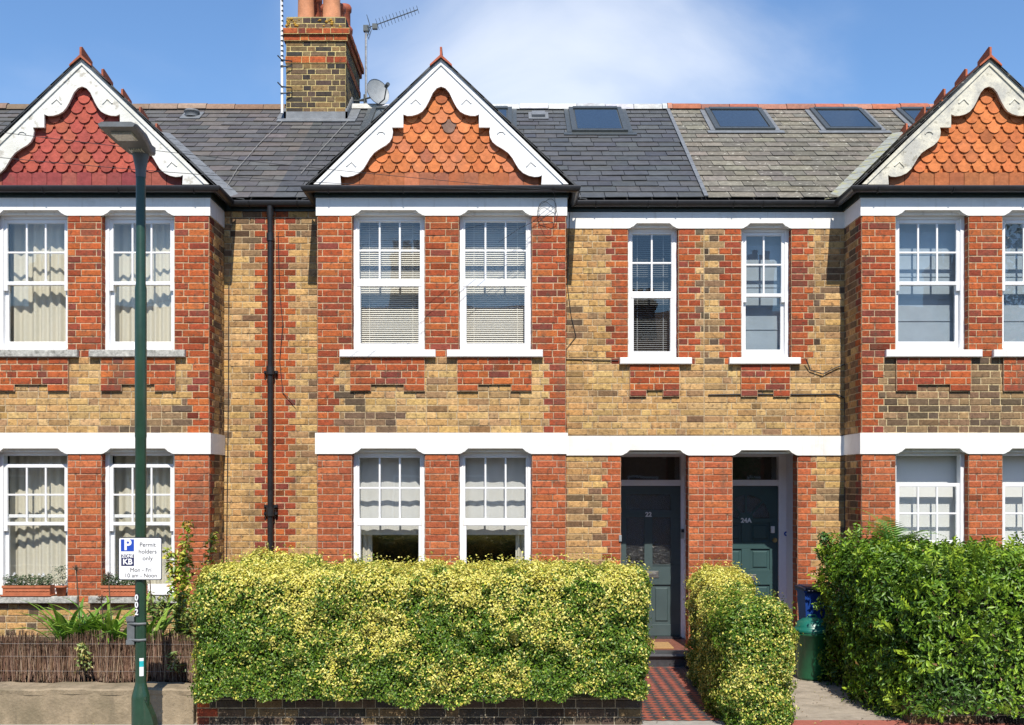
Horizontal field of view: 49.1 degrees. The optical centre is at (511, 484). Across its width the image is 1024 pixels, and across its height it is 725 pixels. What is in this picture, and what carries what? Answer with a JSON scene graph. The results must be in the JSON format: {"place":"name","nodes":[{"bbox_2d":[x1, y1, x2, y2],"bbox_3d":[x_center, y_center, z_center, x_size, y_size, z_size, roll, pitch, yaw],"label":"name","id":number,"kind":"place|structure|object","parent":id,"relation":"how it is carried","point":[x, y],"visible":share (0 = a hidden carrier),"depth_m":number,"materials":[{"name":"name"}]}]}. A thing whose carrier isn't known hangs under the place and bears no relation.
{"place":"outdoors","nodes":[
{"label":"outdoors","id":0,"kind":"place"},
{"bbox_2d":[0,721,731,724],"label":"pavement","id":1,"kind":"structure","parent":0,"point":[683,723],"depth_m":10.30,"materials":[{"name":"grey concrete"}]},
{"bbox_2d":[0,681,196,723],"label":"garden wall","id":2,"kind":"structure","parent":1,"relation":"on","point":[69,703],"depth_m":10.30,"materials":[{"name":"concrete"}]},
{"bbox_2d":[0,628,200,682],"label":"brushwood screen","id":3,"kind":"object","parent":2,"relation":"on","point":[25,658],"visible":0.88,"depth_m":10.69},
{"bbox_2d":[74,641,92,681],"bbox_3d":[-4.059,1.675,10.605,0.181,0.391,0.195,0,0,-40],"label":"weed","id":4,"kind":"object","parent":3,"relation":"attached to","point":[82,651],"visible":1,"depth_m":10.59,"materials":[{"name":"green plant"}]},
{"bbox_2d":[165,650,186,681],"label":"weed","id":5,"kind":"object","parent":3,"relation":"attached to","point":[174,662],"visible":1,"depth_m":10.63,"materials":[{"name":"green plant"}]},
{"bbox_2d":[98,122,157,724],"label":"street lamp","id":6,"kind":"object","parent":1,"relation":"on","point":[132,139],"visible":1,"depth_m":9.66,"materials":[{"name":"green metal"}]},
{"bbox_2d":[118,537,161,579],"bbox_3d":[-3.200,0.636,9.646,0.375,0.368,0.025,0,0,0],"label":"parking sign","id":7,"kind":"object","parent":6,"relation":"attached to","point":[139,558],"visible":1,"depth_m":9.64,"materials":[{"name":"white metal"}]},
{"bbox_2d":[143,696,157,724],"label":"access door","id":8,"kind":"structure","parent":6,"relation":"in","point":[149,716],"depth_m":9.63,"materials":[{"name":"green paint"}]},
{"bbox_2d":[197,687,641,724],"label":"garden wall","id":9,"kind":"structure","parent":1,"relation":"on","point":[507,711],"depth_m":10.29,"materials":[{"name":"brown brick"}]},
{"bbox_2d":[781,720,1023,724],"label":"red paving strip","id":10,"kind":"object","parent":1,"relation":"on","point":[848,722],"depth_m":10.30,"materials":[{"name":"red brick"}]},
{"bbox_2d":[902,692,1023,723],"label":"garden wall","id":11,"kind":"structure","parent":1,"relation":"on","point":[970,718],"depth_m":10.29,"materials":[{"name":"brown brick"}]},
{"bbox_2d":[0,0,1023,104],"label":"sky","id":12,"kind":"structure","parent":0,"point":[156,51],"materials":[{"name":"blue"}]},
{"bbox_2d":[642,666,729,720],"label":"tiled path","id":13,"kind":"structure","parent":0,"point":[660,702],"depth_m":11.47,"materials":[{"name":"tile"}]},
{"bbox_2d":[789,667,902,719],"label":"concrete path","id":14,"kind":"structure","parent":0,"point":[829,707],"depth_m":11.21,"materials":[{"name":"grey concrete"}]},
{"bbox_2d":[794,614,829,680],"bbox_3d":[3.400,1.835,12.700,0.424,0.730,0.424,0,0,0],"label":"dustbin","id":15,"kind":"object","parent":14,"relation":"on","point":[810,641],"visible":0.78,"depth_m":12.55,"materials":[{"name":"green plastic"}]},
{"bbox_2d":[794,584,829,660],"bbox_3d":[3.620,1.700,13.371,0.390,1.000,0.447,0,0,0],"label":"recycling bin","id":16,"kind":"object","parent":14,"relation":"on","point":[807,595],"visible":0.39,"depth_m":13.20,"materials":[{"name":"blue plastic"}]},
{"label":"garden ground","id":17,"kind":"structure","parent":0,"visible":0},
{"bbox_2d":[8,598,131,640],"bbox_3d":[-4.354,1.425,11.288,1.253,0.591,1.168,0,0,37],"label":"strap leaf plant","id":18,"kind":"object","parent":17,"relation":"on","point":[60,619],"visible":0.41,"depth_m":11.15,"materials":[{"name":"green plant"}]},
{"bbox_2d":[35,595,173,646],"bbox_3d":[-4.032,1.420,11.160,1.340,0.600,1.140,0,0,0],"label":"strap leaf plant","id":19,"kind":"object","parent":17,"relation":"on","point":[109,624],"visible":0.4,"depth_m":11.06,"materials":[{"name":"green plant"}]},
{"bbox_2d":[72,565,152,630],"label":"flower stalks","id":20,"kind":"object","parent":19,"relation":"attached to","point":[76,568],"visible":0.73,"depth_m":11.18,"materials":[{"name":"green plant"}]},
{"bbox_2d":[84,591,188,640],"bbox_3d":[-3.655,1.401,11.168,1.183,0.637,1.245,0,0,-39],"label":"strap leaf plant","id":21,"kind":"object","parent":17,"relation":"on","point":[162,625],"visible":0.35,"depth_m":11.16,"materials":[{"name":"green plant"}]},
{"bbox_2d":[0,47,312,642],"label":"terraced house","id":22,"kind":"structure","parent":17,"relation":"on","point":[67,346],"depth_m":13.40,"materials":[{"name":"brown brick"}]},
{"bbox_2d":[0,573,56,595],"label":"window box","id":23,"kind":"object","parent":22,"relation":"on","point":[22,588],"visible":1,"depth_m":13.26,"materials":[{"name":"ceramic"}]},
{"bbox_2d":[0,452,77,602],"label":"sash window","id":24,"kind":"structure","parent":22,"relation":"in","point":[33,485],"depth_m":13.64,"materials":[{"name":"white paint"}]},
{"bbox_2d":[0,216,78,357],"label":"sash window","id":25,"kind":"structure","parent":22,"relation":"in","point":[33,249],"depth_m":13.63,"materials":[{"name":"white paint"}]},
{"bbox_2d":[50,565,67,595],"bbox_3d":[-5.361,1.137,13.336,0.209,0.367,0.249,0,0,31],"label":"flower pot","id":26,"kind":"object","parent":22,"relation":"on","point":[61,590],"visible":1,"depth_m":13.29,"materials":[{"name":"ceramic"}]},
{"bbox_2d":[98,574,147,595],"bbox_3d":[-4.615,1.182,13.324,0.550,0.276,0.186,0,0,0],"label":"window box","id":27,"kind":"object","parent":22,"relation":"on","point":[121,589],"visible":0.6,"depth_m":13.26,"materials":[{"name":"ceramic"}]},
{"bbox_2d":[88,452,176,602],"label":"sash window","id":28,"kind":"structure","parent":22,"relation":"in","point":[119,466],"depth_m":13.62,"materials":[{"name":"white paint"}]},
{"bbox_2d":[89,216,185,357],"bbox_3d":[-4.445,-2.371,13.504,1.138,1.718,0.499,0,0,0],"label":"sash window","id":29,"kind":"structure","parent":22,"relation":"in","point":[120,231],"depth_m":13.63,"materials":[{"name":"white paint"}]},
{"bbox_2d":[226,284,228,561],"bbox_3d":[-3.553,-0.400,13.979,0.046,4.200,0.011,0,0,0],"label":"cable","id":30,"kind":"object","parent":22,"relation":"attached to","point":[228,419],"visible":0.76,"depth_m":13.97,"materials":[{"name":"black plastic"}]},
{"bbox_2d":[224,121,281,189],"bbox_3d":[-3.549,-4.513,15.296,0.085,1.819,2.791,0,0,4],"label":"cable","id":31,"kind":"object","parent":22,"relation":"on","point":[251,152],"visible":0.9,"depth_m":15.34,"materials":[{"name":"grey plastic"}]},
{"bbox_2d":[146,589,196,640],"bbox_3d":[-3.403,1.624,11.289,0.793,1.153,0.403,0,0,13],"label":"shrub","id":32,"kind":"object","parent":17,"relation":"on","point":[177,617],"visible":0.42,"depth_m":11.26,"materials":[{"name":"green plant"}]},
{"bbox_2d":[162,519,218,638],"bbox_3d":[-3.597,1.290,12.453,0.646,1.820,0.350,0,0,0],"label":"shrub","id":33,"kind":"object","parent":17,"relation":"on","point":[178,571],"visible":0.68,"depth_m":12.44,"materials":[{"name":"green plant"}]},
{"bbox_2d":[185,540,656,710],"bbox_3d":[-0.818,1.286,10.611,4.348,1.489,1.427,0,0,0],"label":"hedge","id":34,"kind":"object","parent":17,"relation":"on","point":[286,626],"visible":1,"depth_m":10.07,"materials":[{"name":"green plant"}]},
{"bbox_2d":[264,0,705,668],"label":"terraced house","id":35,"kind":"structure","parent":17,"relation":"on","point":[440,390],"depth_m":13.65,"materials":[{"name":"brown brick"}]},
{"bbox_2d":[0,157,536,190],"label":"overhead wire","id":36,"kind":"object","parent":35,"relation":"attached to","point":[269,179],"visible":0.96,"depth_m":11.28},
{"bbox_2d":[0,132,547,189],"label":"overhead wire","id":37,"kind":"object","parent":35,"relation":"attached to","point":[272,163],"visible":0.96,"depth_m":11.40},
{"bbox_2d":[277,0,291,113],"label":"aerial mast","id":38,"kind":"object","parent":35,"relation":"attached to","point":[281,56],"visible":1,"depth_m":16.74,"materials":[{"name":"silver metal"}]},
{"bbox_2d":[278,235,294,403],"bbox_3d":[-2.810,-2.073,13.969,0.230,2.153,0.018,0,0,8],"label":"cable","id":39,"kind":"object","parent":35,"relation":"attached to","point":[282,321],"visible":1,"depth_m":13.98,"materials":[{"name":"black plastic"}]},
{"bbox_2d":[301,121,347,172],"bbox_3d":[-2.602,-4.751,15.660,0.022,1.408,2.177,0,0,8],"label":"cable","id":40,"kind":"object","parent":35,"relation":"attached to","point":[323,147],"visible":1,"depth_m":15.56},
{"bbox_2d":[354,79,389,104],"bbox_3d":[-2.142,-6.040,17.340,0.794,0.480,0.348,0,0,29],"label":"satellite dish","id":41,"kind":"object","parent":35,"relation":"attached to","point":[377,91],"visible":0.98,"depth_m":17.34,"materials":[{"name":"grey paint"}]},
{"bbox_2d":[339,216,435,357],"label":"sash window","id":42,"kind":"structure","parent":35,"relation":"in","point":[389,251],"depth_m":13.63,"materials":[{"name":"white paint"}]},
{"bbox_2d":[359,7,418,103],"bbox_3d":[-1.982,-6.615,17.407,1.053,1.591,0.272,0,0,17],"label":"television aerial","id":43,"kind":"object","parent":35,"relation":"on","point":[366,29],"visible":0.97,"depth_m":17.48,"materials":[{"name":"grey metal"}]},
{"bbox_2d":[354,452,424,573],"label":"sash window","id":44,"kind":"structure","parent":35,"relation":"in","point":[389,489],"depth_m":13.64,"materials":[{"name":"white paint"}]},
{"bbox_2d":[447,216,542,357],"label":"sash window","id":45,"kind":"structure","parent":35,"relation":"in","point":[495,276],"depth_m":13.63,"materials":[{"name":"white paint"}]},
{"bbox_2d":[460,452,530,564],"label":"sash window","id":46,"kind":"structure","parent":35,"relation":"in","point":[495,487],"depth_m":13.64,"materials":[{"name":"white paint"}]},
{"bbox_2d":[499,192,557,241],"bbox_3d":[0.189,-3.169,13.255,0.703,0.583,0.106,0,0,1],"label":"cable","id":47,"kind":"object","parent":35,"relation":"attached to","point":[542,217],"visible":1,"depth_m":13.27,"materials":[{"name":"black plastic"}]},
{"bbox_2d":[566,212,575,432],"bbox_3d":[0.730,-2.025,13.982,0.148,2.750,0.012,0,0,0],"label":"cable","id":48,"kind":"object","parent":35,"relation":"attached to","point":[567,288],"visible":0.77,"depth_m":13.98,"materials":[{"name":"black plastic"}]},
{"bbox_2d":[568,359,618,360],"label":"cable","id":49,"kind":"object","parent":35,"relation":"attached to","point":[593,359],"visible":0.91,"depth_m":13.98,"materials":[{"name":"black plastic"}]},
{"bbox_2d":[621,486,679,635],"bbox_3d":[1.828,1.015,15.020,0.860,2.030,0.080,0,0,0],"label":"front door","id":50,"kind":"structure","parent":35,"relation":"in","point":[650,515],"depth_m":15.00,"materials":[{"name":"grey paint"}]},
{"bbox_2d":[619,229,691,364],"bbox_3d":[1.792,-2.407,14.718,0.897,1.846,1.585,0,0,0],"label":"sash window","id":51,"kind":"structure","parent":35,"relation":"in","point":[652,253],"depth_m":14.32,"materials":[{"name":"white paint"}]},
{"bbox_2d":[648,642,673,648],"bbox_3d":[1.710,2.042,14.230,0.620,0.019,0.500,0,0,0],"label":"doormat","id":52,"kind":"object","parent":35,"relation":"on","point":[662,645],"visible":0.44,"depth_m":14.16,"materials":[{"name":"beige fabric"}]},
{"bbox_2d":[683,557,803,724],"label":"hedge","id":53,"kind":"object","parent":17,"relation":"on","point":[741,662],"visible":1,"depth_m":10.19,"materials":[{"name":"green plant"}]},
{"bbox_2d":[666,47,1023,660],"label":"terraced house","id":54,"kind":"structure","parent":17,"relation":"on","point":[877,250],"depth_m":13.78,"materials":[{"name":"brown brick"}]},
{"bbox_2d":[733,486,777,599],"bbox_3d":[3.135,1.015,15.005,0.860,2.030,0.110,0,0,0],"label":"front door","id":55,"kind":"structure","parent":54,"relation":"in","point":[755,508],"depth_m":15.00,"materials":[{"name":"teal paint"}]},
{"bbox_2d":[728,229,800,364],"bbox_3d":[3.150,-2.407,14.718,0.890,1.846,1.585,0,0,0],"label":"sash window","id":56,"kind":"structure","parent":54,"relation":"in","point":[764,252],"depth_m":14.31,"materials":[{"name":"white paint"}]},
{"bbox_2d":[708,394,844,531],"bbox_3d":[3.309,-0.269,13.974,1.718,1.739,0.026,0,0,0],"label":"cable","id":57,"kind":"object","parent":54,"relation":"attached to","point":[802,394],"visible":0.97,"depth_m":13.97,"materials":[{"name":"black plastic"}]},
{"bbox_2d":[806,359,844,373],"bbox_3d":[3.902,-1.469,13.967,0.500,0.189,0.048,0,0,-5],"label":"cable","id":58,"kind":"object","parent":54,"relation":"attached to","point":[822,373],"visible":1,"depth_m":13.96,"materials":[{"name":"grey plastic"}]},
{"bbox_2d":[896,452,964,546],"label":"sash window","id":59,"kind":"structure","parent":54,"relation":"in","point":[929,485],"depth_m":13.64,"materials":[{"name":"white paint"}]},
{"bbox_2d":[885,216,982,357],"bbox_3d":[5.003,-2.371,13.450,1.138,1.718,0.389,0,0,0],"label":"sash window","id":60,"kind":"structure","parent":54,"relation":"in","point":[929,249],"depth_m":13.64,"materials":[{"name":"white paint"}]},
{"bbox_2d":[992,216,1023,357],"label":"sash window","id":61,"kind":"structure","parent":54,"relation":"in","point":[1013,226],"depth_m":13.64,"materials":[{"name":"white paint"}]},
{"bbox_2d":[1003,452,1023,566],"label":"sash window","id":62,"kind":"structure","parent":54,"relation":"in","point":[1013,462],"depth_m":13.64,"materials":[{"name":"white paint"}]},
{"bbox_2d":[807,521,1023,722],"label":"hedge","id":63,"kind":"object","parent":17,"relation":"on","point":[940,623],"visible":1,"depth_m":10.30,"materials":[{"name":"green plant"}]},
{"bbox_2d":[816,531,850,549],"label":"ivy","id":64,"kind":"object","parent":63,"relation":"on","point":[823,542],"visible":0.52,"depth_m":12.71,"materials":[{"name":"green plant"}]},
{"bbox_2d":[851,508,945,542],"bbox_3d":[4.068,0.455,12.015,0.969,0.390,0.884,0,0,-30],"label":"fern","id":65,"kind":"object","parent":63,"relation":"on","point":[888,531],"visible":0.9,"depth_m":11.94,"materials":[{"name":"green plant"}]}
]}

